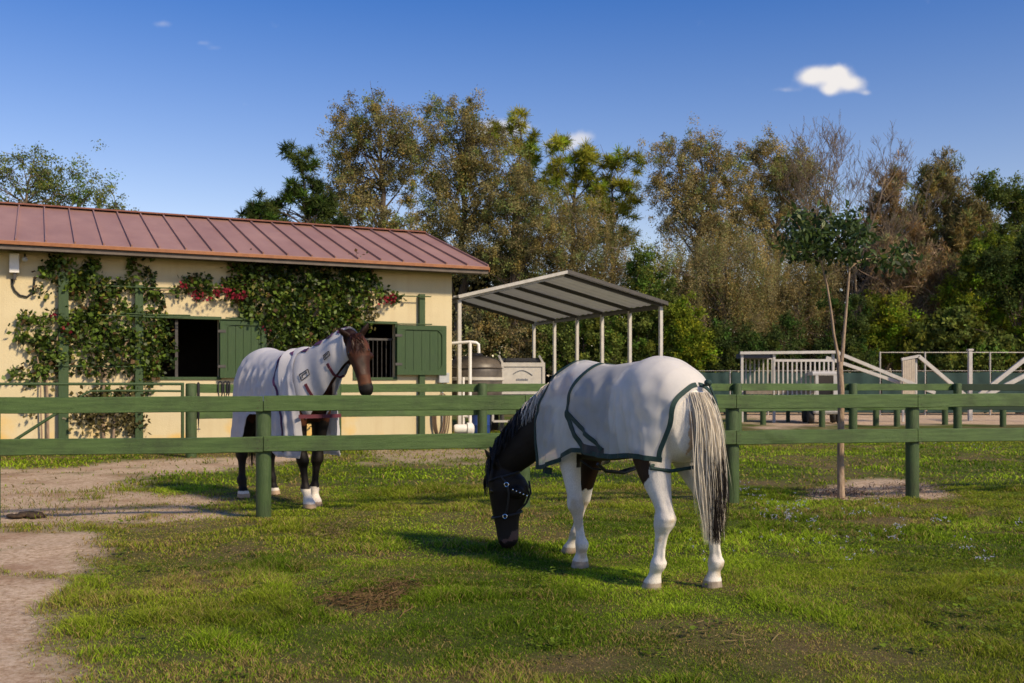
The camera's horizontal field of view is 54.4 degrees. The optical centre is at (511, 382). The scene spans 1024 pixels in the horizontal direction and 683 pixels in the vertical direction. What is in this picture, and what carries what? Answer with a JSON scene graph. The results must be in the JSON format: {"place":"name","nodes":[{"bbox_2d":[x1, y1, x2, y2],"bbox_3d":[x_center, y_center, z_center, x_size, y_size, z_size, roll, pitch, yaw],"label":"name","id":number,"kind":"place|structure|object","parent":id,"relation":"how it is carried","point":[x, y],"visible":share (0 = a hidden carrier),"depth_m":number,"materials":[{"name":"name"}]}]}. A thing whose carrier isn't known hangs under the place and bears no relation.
{"place":"outdoors","nodes":[
{"label":"outdoors","id":0,"kind":"place"},
{"bbox_2d":[6,511,47,517],"bbox_3d":[-5.282,1.429,10.861,0.434,0.072,0.299,0,0,0],"label":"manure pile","id":1,"kind":"object","parent":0,"point":[29,514],"visible":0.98,"depth_m":10.77,"materials":[{"name":"brown soil"}]},
{"bbox_2d":[0,429,1023,682],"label":"grass","id":2,"kind":"structure","parent":0,"point":[446,587],"depth_m":7.34,"materials":[{"name":"green plant"}]},
{"bbox_2d":[0,410,1023,682],"bbox_3d":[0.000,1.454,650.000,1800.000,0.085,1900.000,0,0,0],"label":"ground","id":3,"kind":"structure","parent":0,"point":[50,552],"depth_m":8.03,"materials":[{"name":"green plant"}]},
{"bbox_2d":[0,139,138,210],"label":"broadleaf tree","id":4,"kind":"object","parent":3,"relation":"on","point":[42,174],"visible":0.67,"depth_m":41.65,"materials":[{"name":"green plant"}]},
{"bbox_2d":[0,202,489,438],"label":"stable building","id":5,"kind":"structure","parent":3,"relation":"on","point":[408,262],"depth_m":22.17,"materials":[{"name":"beige paint"}]},
{"bbox_2d":[9,253,35,297],"bbox_3d":[-9.799,-2.147,19.928,0.474,0.872,0.158,0,0,-26],"label":"junction box","id":6,"kind":"object","parent":5,"relation":"attached to","point":[14,263],"visible":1,"depth_m":19.81,"materials":[{"name":"white plastic"}]},
{"bbox_2d":[22,254,27,261],"bbox_3d":[-9.735,-2.505,19.899,0.110,0.183,0.280,0,0,-26],"label":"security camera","id":7,"kind":"object","parent":5,"relation":"attached to","point":[24,258],"visible":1,"depth_m":19.79,"materials":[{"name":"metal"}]},
{"bbox_2d":[55,272,260,438],"bbox_3d":[-7.386,-0.342,21.057,4.145,3.824,0.197,0,0,-26],"label":"wall trellis","id":8,"kind":"object","parent":5,"relation":"attached to","point":[63,374],"depth_m":20.21,"materials":[{"name":"green wood"}]},
{"bbox_2d":[1,252,246,438],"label":"climbing vine","id":9,"kind":"object","parent":8,"relation":"attached to","point":[99,323],"visible":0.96,"depth_m":20.49,"materials":[{"name":"green plant"}]},
{"bbox_2d":[158,316,221,379],"bbox_3d":[-6.942,-0.755,21.430,1.316,1.369,0.150,0,0,-26],"label":"window","id":10,"kind":"structure","parent":5,"relation":"in","point":[176,377],"depth_m":21.36,"materials":[{"name":"metal"}]},
{"bbox_2d":[225,301,268,319],"bbox_3d":[-5.815,-0.122,21.807,0.926,3.384,0.197,0,0,-25],"label":"wall trellis","id":11,"kind":"object","parent":5,"relation":"attached to","point":[240,312],"depth_m":21.73,"materials":[{"name":"wood"}]},
{"bbox_2d":[221,248,406,435],"bbox_3d":[-4.335,-0.793,22.331,4.288,4.558,0.730,0,0,-26],"label":"climbing vine","id":12,"kind":"object","parent":5,"relation":"attached to","point":[326,294],"visible":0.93,"depth_m":22.15,"materials":[{"name":"green plant"}]},
{"bbox_2d":[353,321,396,379],"bbox_3d":[-3.217,-0.755,23.246,1.068,1.369,0.220,0,0,-25],"label":"window","id":13,"kind":"structure","parent":5,"relation":"in","point":[382,339],"depth_m":23.37,"materials":[{"name":"metal"}]},
{"bbox_2d":[364,294,431,433],"bbox_3d":[-2.771,-0.268,23.259,1.860,3.675,0.197,0,0,-25],"label":"wall trellis","id":14,"kind":"object","parent":5,"relation":"attached to","point":[421,321],"depth_m":23.54,"materials":[{"name":"green wood"}]},
{"bbox_2d":[432,393,449,433],"bbox_3d":[-1.705,0.801,23.789,0.437,1.132,0.158,0,0,-25],"label":"garden hose","id":15,"kind":"object","parent":5,"relation":"hanging from","point":[434,423],"visible":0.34,"depth_m":23.79,"materials":[{"name":"rubber"}]},
{"bbox_2d":[437,373,448,431],"bbox_3d":[-1.643,0.613,23.829,0.260,1.714,0.138,0,0,-25],"label":"outlet box","id":16,"kind":"object","parent":5,"relation":"attached to","point":[442,379],"visible":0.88,"depth_m":23.77,"materials":[{"name":"white plastic"}]},
{"bbox_2d":[232,138,351,225],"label":"pine tree","id":17,"kind":"object","parent":3,"relation":"on","point":[317,204],"visible":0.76,"depth_m":45.80,"materials":[{"name":"green plant"}]},
{"bbox_2d":[230,323,373,508],"bbox_3d":[-2.629,0.389,12.064,0.809,2.139,2.953,0,0,-38],"label":"standing horse","id":18,"kind":"object","parent":3,"relation":"on","point":[321,367],"visible":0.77,"depth_m":11.62},
{"bbox_2d":[303,82,466,242],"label":"oak tree","id":19,"kind":"object","parent":3,"relation":"on","point":[359,198],"visible":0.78,"depth_m":49.62,"materials":[{"name":"green plant"}]},
{"bbox_2d":[454,422,474,432],"bbox_3d":[-1.200,1.220,24.900,0.520,0.460,0.315,0,0,-11],"label":"pipe","id":20,"kind":"object","parent":3,"relation":"on","point":[465,428],"visible":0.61,"depth_m":24.79,"materials":[{"name":"white plastic"}]},
{"bbox_2d":[452,340,479,423],"bbox_3d":[-1.166,0.237,25.229,0.735,2.626,0.117,0,0,8],"label":"pipe stand","id":21,"kind":"object","parent":3,"relation":"on","point":[469,343],"visible":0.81,"depth_m":25.18,"materials":[{"name":"white plastic"}]},
{"bbox_2d":[403,88,536,358],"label":"oak tree","id":22,"kind":"object","parent":3,"relation":"on","point":[466,169],"visible":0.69,"depth_m":50.44,"materials":[{"name":"green plant"}]},
{"bbox_2d":[452,353,503,431],"bbox_3d":[-1.080,0.280,29.500,1.870,2.340,1.870,0,0,-22],"label":"water tank","id":23,"kind":"object","parent":3,"relation":"on","point":[486,369],"visible":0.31,"depth_m":28.76,"materials":[{"name":"white paint"}]},
{"bbox_2d":[472,415,489,432],"bbox_3d":[-0.868,0.995,26.600,0.580,0.910,0.580,0,0,0],"label":"plastic drum","id":24,"kind":"object","parent":3,"relation":"on","point":[474,419],"visible":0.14,"depth_m":26.38,"materials":[{"name":"blue plastic"}]},
{"bbox_2d":[452,287,562,374],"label":"shrub","id":25,"kind":"object","parent":3,"relation":"on","point":[491,331],"visible":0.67,"depth_m":45.57,"materials":[{"name":"green plant"}]},
{"bbox_2d":[0,393,1023,523],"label":"paddock fence","id":26,"kind":"object","parent":3,"relation":"on","point":[263,444],"visible":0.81,"depth_m":10.98,"materials":[{"name":"green paint"}]},
{"bbox_2d":[490,355,544,430],"bbox_3d":[0.158,0.313,29.869,1.820,2.274,2.430,0,0,-8],"label":"box trailer","id":27,"kind":"object","parent":3,"relation":"on","point":[523,370],"visible":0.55,"depth_m":29.21,"materials":[{"name":"white paint"}]},
{"bbox_2d":[17,486,1023,682],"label":"weed","id":28,"kind":"object","parent":3,"relation":"on","point":[920,649],"visible":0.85,"depth_m":7.38,"materials":[{"name":"green plant"}]},
{"bbox_2d":[486,104,554,328],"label":"pine tree","id":29,"kind":"object","parent":3,"relation":"on","point":[519,112],"visible":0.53,"depth_m":56.93,"materials":[{"name":"green plant"}]},
{"bbox_2d":[451,138,605,357],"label":"oak tree","id":30,"kind":"object","parent":3,"relation":"on","point":[519,244],"visible":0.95,"depth_m":48.58,"materials":[{"name":"green plant"}]},
{"bbox_2d":[452,269,668,423],"bbox_3d":[-0.266,-0.714,31.363,6.310,4.728,9.445,0,0,-22],"label":"carport","id":31,"kind":"object","parent":3,"relation":"on","point":[569,295],"visible":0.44,"depth_m":30.55,"materials":[{"name":"white paint"}]},
{"bbox_2d":[537,128,615,269],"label":"pine tree","id":32,"kind":"object","parent":3,"relation":"on","point":[578,175],"visible":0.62,"depth_m":55.75,"materials":[{"name":"green plant"}]},
{"bbox_2d":[519,307,642,373],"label":"shrub","id":33,"kind":"object","parent":3,"relation":"on","point":[589,333],"visible":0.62,"depth_m":45.73,"materials":[{"name":"green plant"}]},
{"bbox_2d":[495,170,671,354],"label":"weeping tree","id":34,"kind":"object","parent":3,"relation":"on","point":[611,257],"visible":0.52,"depth_m":49.52,"materials":[{"name":"green plant"}]},
{"bbox_2d":[185,383,1023,457],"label":"stable fence","id":35,"kind":"object","parent":3,"relation":"on","point":[191,418],"visible":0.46,"depth_m":22.14,"materials":[{"name":"green paint"}]},
{"bbox_2d":[0,382,183,438],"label":"pipe gate","id":36,"kind":"structure","parent":35,"relation":"attached to","point":[82,395],"depth_m":18.63,"materials":[{"name":"green metal"}]},
{"bbox_2d":[197,382,199,431],"bbox_3d":[-6.113,0.469,19.421,0.085,0.990,0.087,0,0,19],"label":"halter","id":37,"kind":"object","parent":35,"relation":"hanging from","point":[198,394],"visible":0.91,"depth_m":19.42,"materials":[{"name":"brown leather"}]},
{"bbox_2d":[217,381,230,395],"bbox_3d":[-5.678,0.184,19.631,0.249,0.460,0.103,0,0,-25],"label":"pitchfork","id":38,"kind":"object","parent":35,"relation":"hanging from","point":[222,387],"visible":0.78,"depth_m":19.63,"materials":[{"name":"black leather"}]},
{"bbox_2d":[483,356,733,589],"bbox_3d":[0.708,0.625,7.755,0.731,1.646,2.620,0,0,-36],"label":"grazing horse","id":39,"kind":"object","parent":3,"relation":"on","point":[581,422],"visible":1,"depth_m":7.13},
{"bbox_2d":[576,143,649,363],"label":"pine tree","id":40,"kind":"object","parent":3,"relation":"on","point":[616,160],"visible":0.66,"depth_m":54.86,"materials":[{"name":"green plant"}]},
{"bbox_2d":[301,476,971,653],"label":"dry grass litter","id":41,"kind":"object","parent":3,"relation":"on","point":[347,601],"visible":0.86,"depth_m":6.82,"materials":[{"name":"brown plant"}]},
{"bbox_2d":[606,240,688,361],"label":"shrub","id":42,"kind":"object","parent":3,"relation":"on","point":[644,280],"visible":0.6,"depth_m":46.08,"materials":[{"name":"green plant"}]},
{"bbox_2d":[656,290,726,372],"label":"shrub","id":43,"kind":"object","parent":3,"relation":"on","point":[691,344],"visible":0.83,"depth_m":45.48,"materials":[{"name":"green plant"}]},
{"bbox_2d":[631,111,766,332],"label":"oak tree","id":44,"kind":"object","parent":3,"relation":"on","point":[695,191],"visible":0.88,"depth_m":51.56,"materials":[{"name":"green plant"}]},
{"bbox_2d":[637,212,795,412],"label":"weeping tree","id":45,"kind":"object","parent":3,"relation":"on","point":[711,282],"visible":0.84,"depth_m":47.57,"materials":[{"name":"green plant"}]},
{"bbox_2d":[689,317,780,413],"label":"shrub","id":46,"kind":"object","parent":3,"relation":"on","point":[730,346],"visible":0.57,"depth_m":46.01,"materials":[{"name":"green plant"}]},
{"bbox_2d":[452,249,1023,393],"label":"undergrowth","id":47,"kind":"object","parent":3,"relation":"on","point":[475,286],"visible":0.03,"depth_m":58.69,"materials":[{"name":"green plant"}]},
{"bbox_2d":[715,122,848,394],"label":"oak tree","id":48,"kind":"object","parent":3,"relation":"on","point":[784,207],"visible":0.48,"depth_m":52.54,"materials":[{"name":"green plant"}]},
{"bbox_2d":[746,242,860,372],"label":"weeping tree","id":49,"kind":"object","parent":3,"relation":"on","point":[810,293],"visible":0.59,"depth_m":49.77,"materials":[{"name":"green plant"}]},
{"bbox_2d":[739,287,883,413],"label":"shrub","id":50,"kind":"object","parent":3,"relation":"on","point":[853,340],"visible":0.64,"depth_m":46.81,"materials":[{"name":"green plant"}]},
{"bbox_2d":[802,371,837,423],"bbox_3d":[11.166,0.520,35.840,1.200,1.860,2.100,0,0,9],"label":"utility cart","id":51,"kind":"object","parent":3,"relation":"on","point":[825,377],"visible":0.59,"depth_m":34.94,"materials":[{"name":"white paint"}]},
{"bbox_2d":[736,351,935,422],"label":"loading ramp","id":52,"kind":"structure","parent":3,"relation":"on","point":[754,355],"depth_m":36.35,"materials":[{"name":"white paint"}]},
{"bbox_2d":[771,199,924,499],"bbox_3d":[4.239,-0.418,12.651,1.746,3.893,1.995,0,0,34],"label":"sapling tree","id":53,"kind":"object","parent":3,"relation":"on","point":[819,240],"visible":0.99,"depth_m":12.57,"materials":[{"name":"green plant"}]},
{"bbox_2d":[689,443,1022,568],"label":"wildflower","id":54,"kind":"object","parent":3,"relation":"on","point":[849,514],"visible":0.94,"depth_m":9.84,"materials":[{"name":"white plant"}]},
{"bbox_2d":[761,113,951,372],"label":"bare tree","id":55,"kind":"object","parent":3,"relation":"on","point":[834,178],"visible":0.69,"depth_m":51.37,"materials":[{"name":"grey plant"}]},
{"bbox_2d":[700,352,1023,414],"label":"screen fence","id":56,"kind":"object","parent":3,"relation":"on","point":[859,378],"visible":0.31,"depth_m":44.94,"materials":[{"name":"metal"}]},
{"bbox_2d":[825,264,935,411],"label":"bare tree","id":57,"kind":"object","parent":3,"relation":"on","point":[862,289],"visible":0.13,"depth_m":49.50,"materials":[{"name":"brown plant"}]},
{"bbox_2d":[760,410,1005,426],"bbox_3d":[13.015,1.115,33.570,14.501,1.370,1.804,0,0,0],"label":"arena fence","id":58,"kind":"object","parent":3,"relation":"on","point":[896,418],"visible":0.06,"depth_m":32.78,"materials":[{"name":"green paint"}]},
{"bbox_2d":[854,283,928,412],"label":"shrub","id":59,"kind":"object","parent":3,"relation":"on","point":[892,333],"visible":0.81,"depth_m":47.64,"materials":[{"name":"green plant"}]},
{"bbox_2d":[856,147,929,371],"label":"feathery tree","id":60,"kind":"object","parent":3,"relation":"on","point":[912,235],"visible":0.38,"depth_m":53.70,"materials":[{"name":"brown plant"}]},
{"bbox_2d":[858,230,962,371],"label":"feathery tree","id":61,"kind":"object","parent":3,"relation":"on","point":[932,271],"visible":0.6,"depth_m":48.66,"materials":[{"name":"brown plant"}]},
{"bbox_2d":[860,273,960,412],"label":"bare tree","id":62,"kind":"object","parent":3,"relation":"on","point":[904,312],"depth_m":49.70,"materials":[{"name":"brown plant"}]},
{"bbox_2d":[901,355,965,421],"bbox_3d":[15.708,0.199,37.045,2.486,2.503,0.180,0,0,0],"label":"braced panel","id":63,"kind":"object","parent":3,"relation":"on","point":[909,368],"visible":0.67,"depth_m":36.98,"materials":[{"name":"white paint"}]},
{"bbox_2d":[904,141,982,369],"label":"feathery tree","id":64,"kind":"object","parent":3,"relation":"on","point":[943,181],"visible":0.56,"depth_m":54.56,"materials":[{"name":"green plant"}]},
{"bbox_2d":[899,300,1023,413],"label":"shrub","id":65,"kind":"object","parent":3,"relation":"on","point":[956,327],"visible":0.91,"depth_m":46.27,"materials":[{"name":"green plant"}]},
{"bbox_2d":[966,349,973,420],"bbox_3d":[17.711,0.168,38.500,0.200,2.965,0.200,0,0,0],"label":"post","id":66,"kind":"object","parent":3,"relation":"on","point":[969,375],"visible":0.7,"depth_m":38.43,"materials":[{"name":"white paint"}]},
{"bbox_2d":[937,167,1003,342],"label":"feathery tree","id":67,"kind":"object","parent":3,"relation":"on","point":[967,224],"visible":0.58,"depth_m":53.61,"materials":[{"name":"green plant"}]},
{"bbox_2d":[927,223,1023,412],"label":"shrub","id":68,"kind":"object","parent":3,"relation":"on","point":[969,284],"visible":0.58,"depth_m":47.24,"materials":[{"name":"green plant"}]},
{"bbox_2d":[953,209,1023,413],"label":"broadleaf tree","id":69,"kind":"object","parent":3,"relation":"on","point":[1010,287],"visible":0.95,"depth_m":46.69,"materials":[{"name":"green plant"}]},
{"bbox_2d":[969,168,1023,249],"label":"broadleaf tree","id":70,"kind":"object","parent":3,"relation":"on","point":[1009,199],"visible":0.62,"depth_m":49.77,"materials":[{"name":"green plant"}]},
{"bbox_2d":[978,357,1023,392],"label":"jump brace","id":71,"kind":"object","parent":3,"relation":"on","point":[1010,370],"visible":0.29,"depth_m":36.95,"materials":[{"name":"white paint"}]},
{"bbox_2d":[0,0,1023,376],"label":"sky","id":72,"kind":"structure","parent":0,"point":[193,101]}
]}

